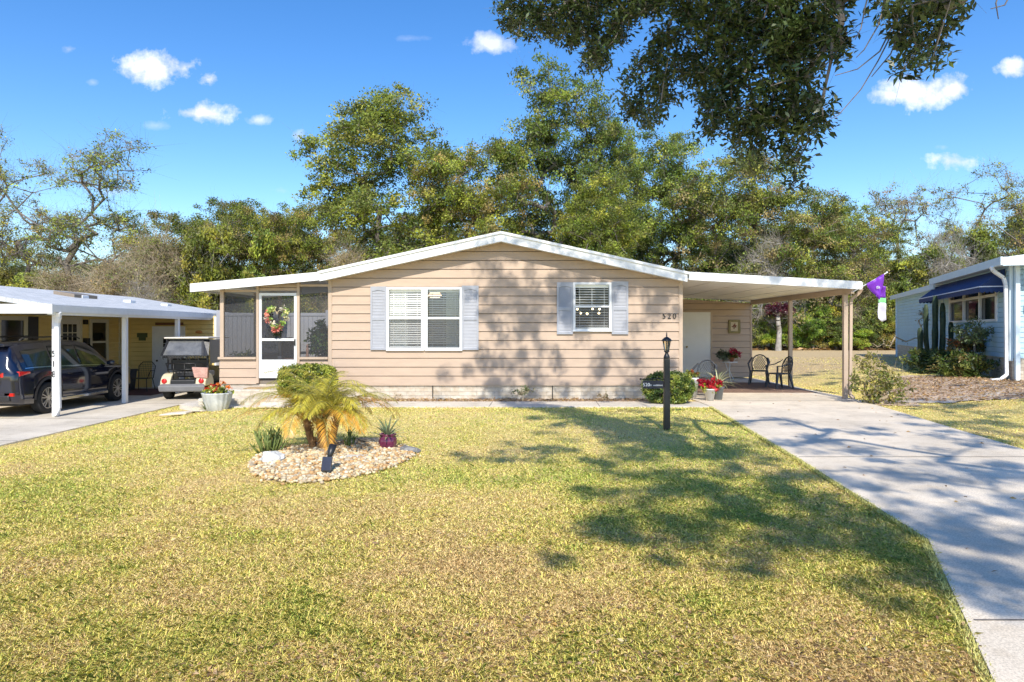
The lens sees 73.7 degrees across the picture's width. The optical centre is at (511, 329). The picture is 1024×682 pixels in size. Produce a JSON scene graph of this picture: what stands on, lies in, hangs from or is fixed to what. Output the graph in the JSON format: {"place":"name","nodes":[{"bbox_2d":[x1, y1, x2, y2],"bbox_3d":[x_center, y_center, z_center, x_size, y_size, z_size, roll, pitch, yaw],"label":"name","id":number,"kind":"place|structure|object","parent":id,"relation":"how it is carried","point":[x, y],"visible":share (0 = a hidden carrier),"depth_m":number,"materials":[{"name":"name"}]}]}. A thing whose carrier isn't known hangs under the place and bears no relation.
{"place":"outdoors","nodes":[
{"label":"outdoors","id":0,"kind":"place"},
{"bbox_2d":[0,387,200,446],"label":"neighbour driveway","id":1,"kind":"structure","parent":0,"point":[22,423],"depth_m":16.17,"materials":[{"name":"concrete"}]},
{"bbox_2d":[0,335,130,412],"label":"parked car","id":2,"kind":"object","parent":1,"relation":"on","point":[87,369],"visible":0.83,"depth_m":16.32,"materials":[{"name":"blue paint"}]},
{"bbox_2d":[0,286,215,415],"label":"yellow house","id":3,"kind":"structure","parent":1,"relation":"on","point":[57,315],"depth_m":20.65,"materials":[{"name":"metal"}]},
{"bbox_2d":[0,316,27,339],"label":"window","id":4,"kind":"structure","parent":3,"relation":"in","point":[9,325],"depth_m":18.45,"materials":[{"name":"white glass"}]},
{"bbox_2d":[61,316,81,341],"bbox_3d":[-13.455,0.800,20.775,0.050,2.380,1.150,0,0,0],"label":"french door","id":5,"kind":"structure","parent":3,"relation":"in","point":[70,326],"depth_m":20.85,"materials":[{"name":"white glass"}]},
{"bbox_2d":[89,319,108,359],"bbox_3d":[-13.455,0.405,22.250,0.050,1.470,1.000,0,0,0],"label":"door","id":6,"kind":"structure","parent":3,"relation":"in","point":[98,328],"depth_m":22.35,"materials":[{"name":"white glass"}]},
{"bbox_2d":[152,326,184,386],"bbox_3d":[-11.800,0.940,23.443,1.120,2.100,0.115,0,0,0],"label":"side door","id":7,"kind":"structure","parent":3,"relation":"in","point":[158,332],"depth_m":23.46,"materials":[{"name":"white paint"}]},
{"bbox_2d":[158,336,220,398],"bbox_3d":[-9.442,1.105,20.545,1.313,1.770,2.684,0,0,-6],"label":"golf cart","id":8,"kind":"object","parent":1,"relation":"on","point":[201,373],"visible":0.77,"depth_m":19.57,"materials":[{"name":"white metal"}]},
{"bbox_2d":[163,340,201,354],"bbox_3d":[-9.403,0.510,19.568,1.080,0.440,0.260,0,0,-6],"label":"rain cover window","id":9,"kind":"structure","parent":8,"relation":"in","point":[174,347],"depth_m":19.56,"materials":[{"name":"clear plastic"}]},
{"bbox_2d":[180,400,708,410],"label":"walkway","id":10,"kind":"structure","parent":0,"point":[192,406],"depth_m":15.18,"materials":[{"name":"concrete"}]},
{"bbox_2d":[276,362,337,400],"bbox_3d":[-4.650,1.181,15.410,1.590,1.223,1.299,0,0,0],"label":"clipped bush","id":11,"kind":"object","parent":10,"relation":"on","point":[320,370],"visible":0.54,"depth_m":15.16,"materials":[{"name":"green plant"}]},
{"bbox_2d":[0,343,1023,681],"bbox_3d":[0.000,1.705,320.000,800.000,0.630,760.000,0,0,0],"label":"lawn","id":12,"kind":"structure","parent":0,"point":[834,369],"depth_m":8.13,"materials":[{"name":"green plant"}]},
{"bbox_2d":[0,250,44,281],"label":"live oak","id":13,"kind":"object","parent":12,"relation":"on","point":[15,268],"visible":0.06,"depth_m":57.69,"materials":[{"name":"green plant"}]},
{"bbox_2d":[5,271,45,288],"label":"bushy tree","id":14,"kind":"object","parent":12,"relation":"on","point":[23,282],"visible":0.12,"depth_m":41.68,"materials":[{"name":"green plant"}]},
{"bbox_2d":[0,114,85,277],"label":"sparse tree","id":15,"kind":"object","parent":12,"relation":"on","point":[7,249],"visible":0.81,"depth_m":46.15,"materials":[{"name":"green plant"}]},
{"bbox_2d":[14,244,93,292],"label":"dry thicket","id":16,"kind":"object","parent":12,"relation":"on","point":[56,279],"visible":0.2,"depth_m":40.31,"materials":[{"name":"brown plant"}]},
{"bbox_2d":[18,253,94,279],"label":"live oak","id":17,"kind":"object","parent":12,"relation":"on","point":[78,270],"visible":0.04,"depth_m":63.36,"materials":[{"name":"green plant"}]},
{"bbox_2d":[0,122,172,291],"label":"sparse tree","id":18,"kind":"object","parent":12,"relation":"on","point":[72,249],"visible":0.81,"depth_m":43.61,"materials":[{"name":"green plant"}]},
{"bbox_2d":[57,227,159,295],"bbox_3d":[-23.019,-1.151,39.629,7.748,9.679,6.874,0,0,-23],"label":"dry thicket","id":19,"kind":"object","parent":12,"relation":"on","point":[99,281],"visible":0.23,"depth_m":38.45,"materials":[{"name":"brown plant"}]},
{"bbox_2d":[61,193,198,305],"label":"dry thicket","id":20,"kind":"object","parent":12,"relation":"on","point":[149,252],"visible":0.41,"depth_m":40.27,"materials":[{"name":"brown plant"}]},
{"bbox_2d":[111,258,175,302],"bbox_3d":[-20.821,-0.594,39.177,5.214,7.307,4.128,0,0,4],"label":"bare bush","id":21,"kind":"object","parent":12,"relation":"on","point":[144,296],"visible":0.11,"depth_m":38.77,"materials":[{"name":"brown plant"}]},
{"bbox_2d":[111,199,232,308],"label":"live oak","id":22,"kind":"object","parent":12,"relation":"on","point":[175,220],"visible":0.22,"depth_m":42.60,"materials":[{"name":"green plant"}]},
{"bbox_2d":[170,209,248,309],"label":"bushy tree","id":23,"kind":"object","parent":12,"relation":"on","point":[203,266],"visible":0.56,"depth_m":40.33,"materials":[{"name":"green plant"}]},
{"bbox_2d":[201,391,232,411],"bbox_3d":[-6.280,1.535,14.550,0.642,0.390,0.642,0,0,0],"label":"grey planter","id":24,"kind":"object","parent":12,"relation":"on","point":[216,402],"visible":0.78,"depth_m":14.34,"materials":[{"name":"ceramic"}]},
{"bbox_2d":[200,380,233,393],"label":"geraniums","id":25,"kind":"object","parent":24,"relation":"in","point":[214,390],"visible":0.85,"depth_m":14.49,"materials":[{"name":"red plant"}]},
{"bbox_2d":[173,195,269,272],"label":"live oak","id":26,"kind":"object","parent":12,"relation":"on","point":[213,203],"visible":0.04,"depth_m":64.10,"materials":[{"name":"green plant"}]},
{"bbox_2d":[177,196,290,309],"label":"live oak","id":27,"kind":"object","parent":12,"relation":"on","point":[245,217],"visible":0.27,"depth_m":43.27,"materials":[{"name":"green plant"}]},
{"bbox_2d":[237,227,296,278],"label":"bushy tree","id":28,"kind":"object","parent":12,"relation":"on","point":[264,247],"visible":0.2,"depth_m":40.68,"materials":[{"name":"green plant"}]},
{"bbox_2d":[244,197,357,276],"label":"live oak","id":29,"kind":"object","parent":12,"relation":"on","point":[302,247],"visible":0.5,"depth_m":42.22,"materials":[{"name":"green plant"}]},
{"bbox_2d":[247,439,420,484],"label":"pebbles","id":30,"kind":"object","parent":12,"relation":"on","point":[300,464],"visible":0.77,"depth_m":8.36,"materials":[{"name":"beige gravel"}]},
{"bbox_2d":[249,425,287,453],"bbox_3d":[-3.324,1.490,9.220,0.472,0.377,0.558,0,0,-37],"label":"euphorbia","id":31,"kind":"object","parent":30,"relation":"on","point":[273,441],"visible":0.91,"depth_m":9.21,"materials":[{"name":"green plant"}]},
{"bbox_2d":[259,451,284,463],"bbox_3d":[-3.005,1.635,8.557,0.363,0.230,0.314,0,0,27],"label":"rock","id":32,"kind":"object","parent":30,"relation":"on","point":[270,456],"visible":0.54,"depth_m":8.45,"materials":[{"name":"stone"}]},
{"bbox_2d":[220,368,399,450],"bbox_3d":[-2.704,1.097,9.449,2.388,1.172,1.826,0,0,0],"label":"pygmy palm","id":33,"kind":"object","parent":30,"relation":"on","point":[324,401],"visible":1,"depth_m":9.27,"materials":[{"name":"green plant"}]},
{"bbox_2d":[321,444,336,472],"bbox_3d":[-2.111,1.534,7.889,0.133,0.413,0.236,0,0,0],"label":"solar spotlight","id":34,"kind":"object","parent":30,"relation":"on","point":[326,465],"visible":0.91,"depth_m":7.83,"materials":[{"name":"black plastic"}]},
{"bbox_2d":[378,432,396,447],"bbox_3d":[-1.730,1.552,9.500,0.246,0.215,0.246,0,0,21],"label":"purple pot","id":35,"kind":"object","parent":30,"relation":"on","point":[390,440],"visible":0.81,"depth_m":9.40,"materials":[{"name":"ceramic"}]},
{"bbox_2d":[319,225,376,268],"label":"dry thicket","id":36,"kind":"object","parent":12,"relation":"on","point":[342,259],"visible":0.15,"depth_m":41.48,"materials":[{"name":"brown plant"}]},
{"bbox_2d":[284,81,479,272],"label":"live oak","id":37,"kind":"object","parent":12,"relation":"on","point":[360,208],"visible":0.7,"depth_m":46.14,"materials":[{"name":"green plant"}]},
{"bbox_2d":[371,207,464,250],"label":"live oak","id":38,"kind":"object","parent":12,"relation":"on","point":[457,233],"visible":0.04,"depth_m":62.68,"materials":[{"name":"green plant"}]},
{"bbox_2d":[403,134,542,249],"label":"live oak","id":39,"kind":"object","parent":12,"relation":"on","point":[479,209],"visible":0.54,"depth_m":44.93,"materials":[{"name":"green plant"}]},
{"bbox_2d":[359,399,648,400],"bbox_3d":[-0.650,1.676,16.115,9.500,0.020,0.750,0,0,0],"label":"leaf litter bed","id":40,"kind":"object","parent":12,"relation":"on","point":[507,400],"visible":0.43,"depth_m":16.13,"materials":[{"name":"brown plant"}]},
{"bbox_2d":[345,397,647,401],"bbox_3d":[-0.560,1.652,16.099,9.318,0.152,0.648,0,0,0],"label":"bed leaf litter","id":41,"kind":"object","parent":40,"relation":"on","point":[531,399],"visible":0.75,"depth_m":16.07,"materials":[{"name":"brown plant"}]},
{"bbox_2d":[190,231,862,404],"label":"manufactured house","id":42,"kind":"structure","parent":12,"relation":"on","point":[501,316],"depth_m":16.39,"materials":[{"name":"beige"}]},
{"bbox_2d":[262,304,289,336],"bbox_3d":[-5.625,-0.204,16.308,0.652,0.814,0.338,0,0,0],"label":"heart wreath","id":43,"kind":"object","parent":42,"relation":"attached to","point":[276,330],"visible":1,"depth_m":16.27,"materials":[{"name":"multicoloured plant"}]},
{"bbox_2d":[259,293,296,377],"bbox_3d":[-5.615,0.145,16.380,0.908,2.040,0.100,0,0,0],"label":"screen door","id":44,"kind":"structure","parent":42,"relation":"in","point":[274,351],"depth_m":16.40,"materials":[{"name":"white paint"}]},
{"bbox_2d":[386,287,423,350],"bbox_3d":[-2.564,-0.253,16.449,0.903,1.525,0.238,0,0,0],"label":"window","id":45,"kind":"structure","parent":42,"relation":"in","point":[397,318],"depth_m":16.45,"materials":[{"name":"white paint"}]},
{"bbox_2d":[425,287,461,350],"bbox_3d":[-1.639,-0.253,16.449,0.898,1.525,0.238,0,0,0],"label":"window","id":46,"kind":"structure","parent":42,"relation":"in","point":[453,318],"depth_m":16.45,"materials":[{"name":"grey glass"}]},
{"bbox_2d":[573,282,611,331],"bbox_3d":[1.925,-0.540,16.410,0.940,1.180,0.160,0,0,0],"label":"window","id":47,"kind":"structure","parent":42,"relation":"in","point":[575,284],"depth_m":16.35,"materials":[{"name":"white paint"}]},
{"bbox_2d":[683,311,711,376],"bbox_3d":[6.260,0.500,23.182,1.080,2.280,0.135,0,0,0],"label":"storage door","id":48,"kind":"structure","parent":42,"relation":"in","point":[697,325],"depth_m":23.19,"materials":[{"name":"white metal"}]},
{"bbox_2d":[853,272,887,321],"bbox_3d":[8.330,-0.760,15.850,0.733,1.164,0.202,0,0,10],"label":"garden flag","id":49,"kind":"object","parent":42,"relation":"attached to","point":[876,287],"visible":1,"depth_m":15.82,"materials":[{"name":"purple fabric"}]},
{"bbox_2d":[472,48,630,251],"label":"live oak","id":50,"kind":"object","parent":12,"relation":"on","point":[547,210],"visible":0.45,"depth_m":48.35,"materials":[{"name":"green plant"}]},
{"bbox_2d":[550,167,657,259],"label":"live oak","id":51,"kind":"object","parent":12,"relation":"on","point":[596,196],"visible":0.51,"depth_m":43.94,"materials":[{"name":"green plant"}]},
{"bbox_2d":[554,94,665,256],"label":"live oak","id":52,"kind":"object","parent":12,"relation":"on","point":[614,131],"visible":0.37,"depth_m":49.21,"materials":[{"name":"green plant"}]},
{"bbox_2d":[640,332,672,429],"bbox_3d":[2.433,0.890,11.500,0.571,1.700,0.175,0,0,0],"label":"lamp post","id":53,"kind":"object","parent":12,"relation":"on","point":[666,379],"visible":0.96,"depth_m":11.45,"materials":[{"name":"black metal"}]},
{"bbox_2d":[640,368,697,403],"bbox_3d":[3.587,1.420,15.519,1.462,1.239,1.151,0,0,0],"label":"round bush","id":54,"kind":"object","parent":12,"relation":"on","point":[682,387],"visible":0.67,"depth_m":15.25,"materials":[{"name":"green plant"}]},
{"bbox_2d":[616,124,737,298],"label":"live oak","id":55,"kind":"object","parent":12,"relation":"on","point":[671,175],"visible":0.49,"depth_m":51.66,"materials":[{"name":"green plant"}]},
{"bbox_2d":[658,145,835,346],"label":"live oak","id":56,"kind":"object","parent":12,"relation":"on","point":[748,206],"visible":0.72,"depth_m":47.26,"materials":[{"name":"green plant"}]},
{"bbox_2d":[489,0,1007,195],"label":"shade oak","id":57,"kind":"object","parent":12,"relation":"on","point":[772,38],"visible":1,"depth_m":6.13,"materials":[{"name":"green plant"}]},
{"bbox_2d":[708,218,799,344],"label":"live oak","id":58,"kind":"object","parent":12,"relation":"on","point":[734,243],"visible":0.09,"depth_m":57.80,"materials":[{"name":"green plant"}]},
{"bbox_2d":[752,303,771,347],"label":"bushy tree","id":59,"kind":"object","parent":12,"relation":"on","point":[759,331],"visible":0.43,"depth_m":45.52,"materials":[{"name":"green plant"}]},
{"bbox_2d":[719,204,818,348],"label":"bare bush","id":60,"kind":"object","parent":12,"relation":"on","point":[770,273],"visible":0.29,"depth_m":45.60,"materials":[{"name":"brown plant"}]},
{"bbox_2d":[758,314,797,349],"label":"bushy tree","id":61,"kind":"object","parent":12,"relation":"on","point":[768,338],"visible":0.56,"depth_m":45.12,"materials":[{"name":"green plant"}]},
{"bbox_2d":[764,301,796,350],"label":"red leaved tree","id":62,"kind":"object","parent":12,"relation":"on","point":[776,312],"visible":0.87,"depth_m":44.14,"materials":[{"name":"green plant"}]},
{"bbox_2d":[780,300,819,347],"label":"bushy tree","id":63,"kind":"object","parent":12,"relation":"on","point":[795,334],"visible":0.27,"depth_m":45.60,"materials":[{"name":"green plant"}]},
{"bbox_2d":[794,305,833,348],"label":"bushy tree","id":64,"kind":"object","parent":12,"relation":"on","point":[811,335],"visible":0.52,"depth_m":45.19,"materials":[{"name":"green plant"}]},
{"bbox_2d":[752,345,894,349],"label":"woodland litter","id":65,"kind":"object","parent":12,"relation":"on","point":[768,347],"visible":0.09,"depth_m":45.78,"materials":[{"name":"brown soil"}]},
{"bbox_2d":[803,311,853,347],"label":"bushy tree","id":66,"kind":"object","parent":12,"relation":"on","point":[824,343],"visible":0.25,"depth_m":45.67,"materials":[{"name":"green plant"}]},
{"bbox_2d":[793,203,873,275],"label":"live oak","id":67,"kind":"object","parent":12,"relation":"on","point":[841,239],"visible":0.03,"depth_m":58.36,"materials":[{"name":"green plant"}]},
{"bbox_2d":[767,177,902,349],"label":"live oak","id":68,"kind":"object","parent":12,"relation":"on","point":[832,233],"visible":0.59,"depth_m":45.67,"materials":[{"name":"green plant"}]},
{"bbox_2d":[820,314,856,348],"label":"bushy tree","id":69,"kind":"object","parent":12,"relation":"on","point":[838,329],"visible":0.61,"depth_m":45.35,"materials":[{"name":"green plant"}]},
{"bbox_2d":[829,321,872,348],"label":"bushy tree","id":70,"kind":"object","parent":12,"relation":"on","point":[862,341],"visible":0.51,"depth_m":44.79,"materials":[{"name":"green plant"}]},
{"bbox_2d":[709,406,995,681],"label":"edge grass","id":71,"kind":"structure","parent":12,"relation":"on","point":[938,570],"depth_m":4.98,"materials":[{"name":"green plant"}]},
{"bbox_2d":[836,303,886,346],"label":"bushy tree","id":72,"kind":"object","parent":12,"relation":"on","point":[876,331],"visible":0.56,"depth_m":45.37,"materials":[{"name":"green plant"}]},
{"bbox_2d":[828,246,894,347],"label":"dry thicket","id":73,"kind":"object","parent":12,"relation":"on","point":[857,310],"visible":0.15,"depth_m":47.07,"materials":[{"name":"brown plant"}]},
{"bbox_2d":[853,295,894,348],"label":"bushy tree","id":74,"kind":"object","parent":12,"relation":"on","point":[890,313],"visible":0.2,"depth_m":45.71,"materials":[{"name":"green plant"}]},
{"bbox_2d":[848,257,906,347],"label":"bushy tree","id":75,"kind":"object","parent":12,"relation":"on","point":[891,274],"visible":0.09,"depth_m":47.97,"materials":[{"name":"green plant"}]},
{"bbox_2d":[855,220,917,345],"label":"live oak","id":76,"kind":"object","parent":12,"relation":"on","point":[897,250],"visible":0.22,"depth_m":51.59,"materials":[{"name":"green plant"}]},
{"bbox_2d":[875,309,899,347],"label":"bushy tree","id":77,"kind":"object","parent":12,"relation":"on","point":[888,329],"visible":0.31,"depth_m":45.26,"materials":[{"name":"green plant"}]},
{"bbox_2d":[860,400,921,405],"bbox_3d":[8.630,1.660,15.520,1.260,0.040,1.440,0,0,0],"label":"mulch bed","id":78,"kind":"object","parent":12,"relation":"on","point":[900,404],"visible":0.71,"depth_m":15.26,"materials":[{"name":"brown wood"}]},
{"bbox_2d":[847,351,917,404],"bbox_3d":[8.340,1.138,15.355,1.463,1.407,0.904,0,0,20],"label":"sprawling shrub","id":79,"kind":"object","parent":78,"relation":"on","point":[875,393],"visible":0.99,"depth_m":15.28,"materials":[{"name":"green plant"}]},
{"bbox_2d":[852,167,957,275],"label":"sparse tree","id":80,"kind":"object","parent":12,"relation":"on","point":[903,219],"visible":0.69,"depth_m":52.52,"materials":[{"name":"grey plant"}]},
{"bbox_2d":[875,233,965,319],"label":"bushy tree","id":81,"kind":"object","parent":12,"relation":"on","point":[915,276],"visible":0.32,"depth_m":45.81,"materials":[{"name":"green plant"}]},
{"bbox_2d":[895,346,955,372],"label":"fern bush","id":82,"kind":"object","parent":12,"relation":"on","point":[922,361],"visible":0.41,"depth_m":21.90,"materials":[{"name":"green plant"}]},
{"bbox_2d":[917,296,953,353],"bbox_3d":[14.498,0.115,23.347,1.242,2.550,0.492,0,0,0],"label":"columnar cactus","id":83,"kind":"object","parent":12,"relation":"on","point":[922,335],"visible":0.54,"depth_m":23.39,"materials":[{"name":"green plant"}]},
{"bbox_2d":[905,198,996,322],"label":"bare bush","id":84,"kind":"object","parent":12,"relation":"on","point":[944,268],"visible":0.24,"depth_m":45.02,"materials":[{"name":"brown plant"}]},
{"bbox_2d":[885,375,1023,400],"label":"mulch bed","id":85,"kind":"object","parent":12,"relation":"on","point":[930,384],"visible":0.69,"depth_m":16.85,"materials":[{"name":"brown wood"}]},
{"bbox_2d":[927,344,1001,376],"bbox_3d":[13.011,0.982,19.774,1.810,1.192,1.463,0,0,0],"label":"fern bush","id":86,"kind":"object","parent":85,"relation":"on","point":[961,360],"visible":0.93,"depth_m":19.50,"materials":[{"name":"green plant"}]},
{"bbox_2d":[890,254,1023,380],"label":"blue house","id":87,"kind":"structure","parent":12,"relation":"on","point":[989,292],"depth_m":20.16,"materials":[{"name":"blue paint"}]},
{"bbox_2d":[949,291,998,322],"bbox_3d":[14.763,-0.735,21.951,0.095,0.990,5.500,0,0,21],"label":"window","id":88,"kind":"structure","parent":87,"relation":"in","point":[983,305],"depth_m":21.70,"materials":[{"name":"white paint"}]},
{"bbox_2d":[896,391,1020,402],"bbox_3d":[10.185,1.533,15.675,2.970,0.282,1.350,0,0,0],"label":"sandy patch","id":89,"kind":"object","parent":12,"relation":"on","point":[931,401],"visible":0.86,"depth_m":15.48,"materials":[{"name":"soil"}]},
{"bbox_2d":[944,334,985,352],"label":"croton bush","id":90,"kind":"object","parent":12,"relation":"on","point":[967,347],"visible":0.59,"depth_m":20.56,"materials":[{"name":"green plant"}]},
{"bbox_2d":[930,195,1004,274],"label":"sparse tree","id":91,"kind":"object","parent":12,"relation":"on","point":[949,221],"visible":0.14,"depth_m":51.75,"materials":[{"name":"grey plant"}]},
{"bbox_2d":[949,316,994,376],"bbox_3d":[13.447,0.479,19.754,1.462,1.822,0.763,0,0,9],"label":"oleander","id":92,"kind":"object","parent":12,"relation":"on","point":[977,333],"visible":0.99,"depth_m":19.72,"materials":[{"name":"green plant"}]},
{"bbox_2d":[931,152,1023,273],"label":"sparse tree","id":93,"kind":"object","parent":12,"relation":"on","point":[1016,239],"visible":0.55,"depth_m":50.61,"materials":[{"name":"green plant"}]},
{"bbox_2d":[946,207,1023,295],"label":"bushy tree","id":94,"kind":"object","parent":12,"relation":"on","point":[983,237],"visible":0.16,"depth_m":46.74,"materials":[{"name":"green plant"}]},
{"bbox_2d":[991,192,1023,255],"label":"live oak","id":95,"kind":"object","parent":12,"relation":"on","point":[1012,223],"visible":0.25,"depth_m":55.12,"materials":[{"name":"green plant"}]},
{"bbox_2d":[0,0,1023,285],"label":"sky","id":96,"kind":"structure","parent":0,"point":[220,82],"materials":[{"name":"blue"}]},
{"bbox_2d":[691,378,1023,681],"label":"driveway","id":97,"kind":"structure","parent":0,"point":[982,522],"depth_m":7.56,"materials":[{"name":"concrete"}]},
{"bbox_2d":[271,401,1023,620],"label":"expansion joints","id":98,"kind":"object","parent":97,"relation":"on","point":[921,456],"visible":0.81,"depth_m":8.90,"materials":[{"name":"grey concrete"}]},
{"bbox_2d":[689,360,716,380],"bbox_3d":[4.797,1.211,17.029,0.635,0.898,0.631,0,0,30],"label":"garden chair","id":99,"kind":"object","parent":97,"relation":"on","point":[707,369],"visible":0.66,"depth_m":17.23,"materials":[{"name":"grey metal"}]},
{"bbox_2d":[705,389,714,400],"bbox_3d":[4.630,1.522,15.980,0.280,0.275,0.280,0,0,0],"label":"white pot","id":100,"kind":"object","parent":97,"relation":"on","point":[709,395],"visible":0.79,"depth_m":15.89,"materials":[{"name":"ceramic"}]},
{"bbox_2d":[696,375,723,393],"bbox_3d":[4.629,1.299,15.969,0.679,0.446,0.375,0,0,0],"label":"poinsettia","id":101,"kind":"object","parent":100,"relation":"in","point":[711,384],"visible":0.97,"depth_m":15.92,"materials":[{"name":"red plant"}]},
{"bbox_2d":[697,382,816,392],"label":"patio floor","id":102,"kind":"structure","parent":97,"relation":"on","point":[745,387],"depth_m":19.09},
{"bbox_2d":[747,354,769,384],"bbox_3d":[7.464,1.206,20.631,0.635,0.898,0.631,0,0,25],"label":"garden chair","id":103,"kind":"object","parent":102,"relation":"on","point":[753,370],"visible":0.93,"depth_m":20.81,"materials":[{"name":"black metal"}]},
{"bbox_2d":[765,356,793,388],"bbox_3d":[7.583,1.206,19.307,0.631,0.898,0.635,0,0,-12],"label":"garden chair","id":104,"kind":"object","parent":102,"relation":"on","point":[781,373],"visible":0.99,"depth_m":19.31,"materials":[{"name":"black metal"}]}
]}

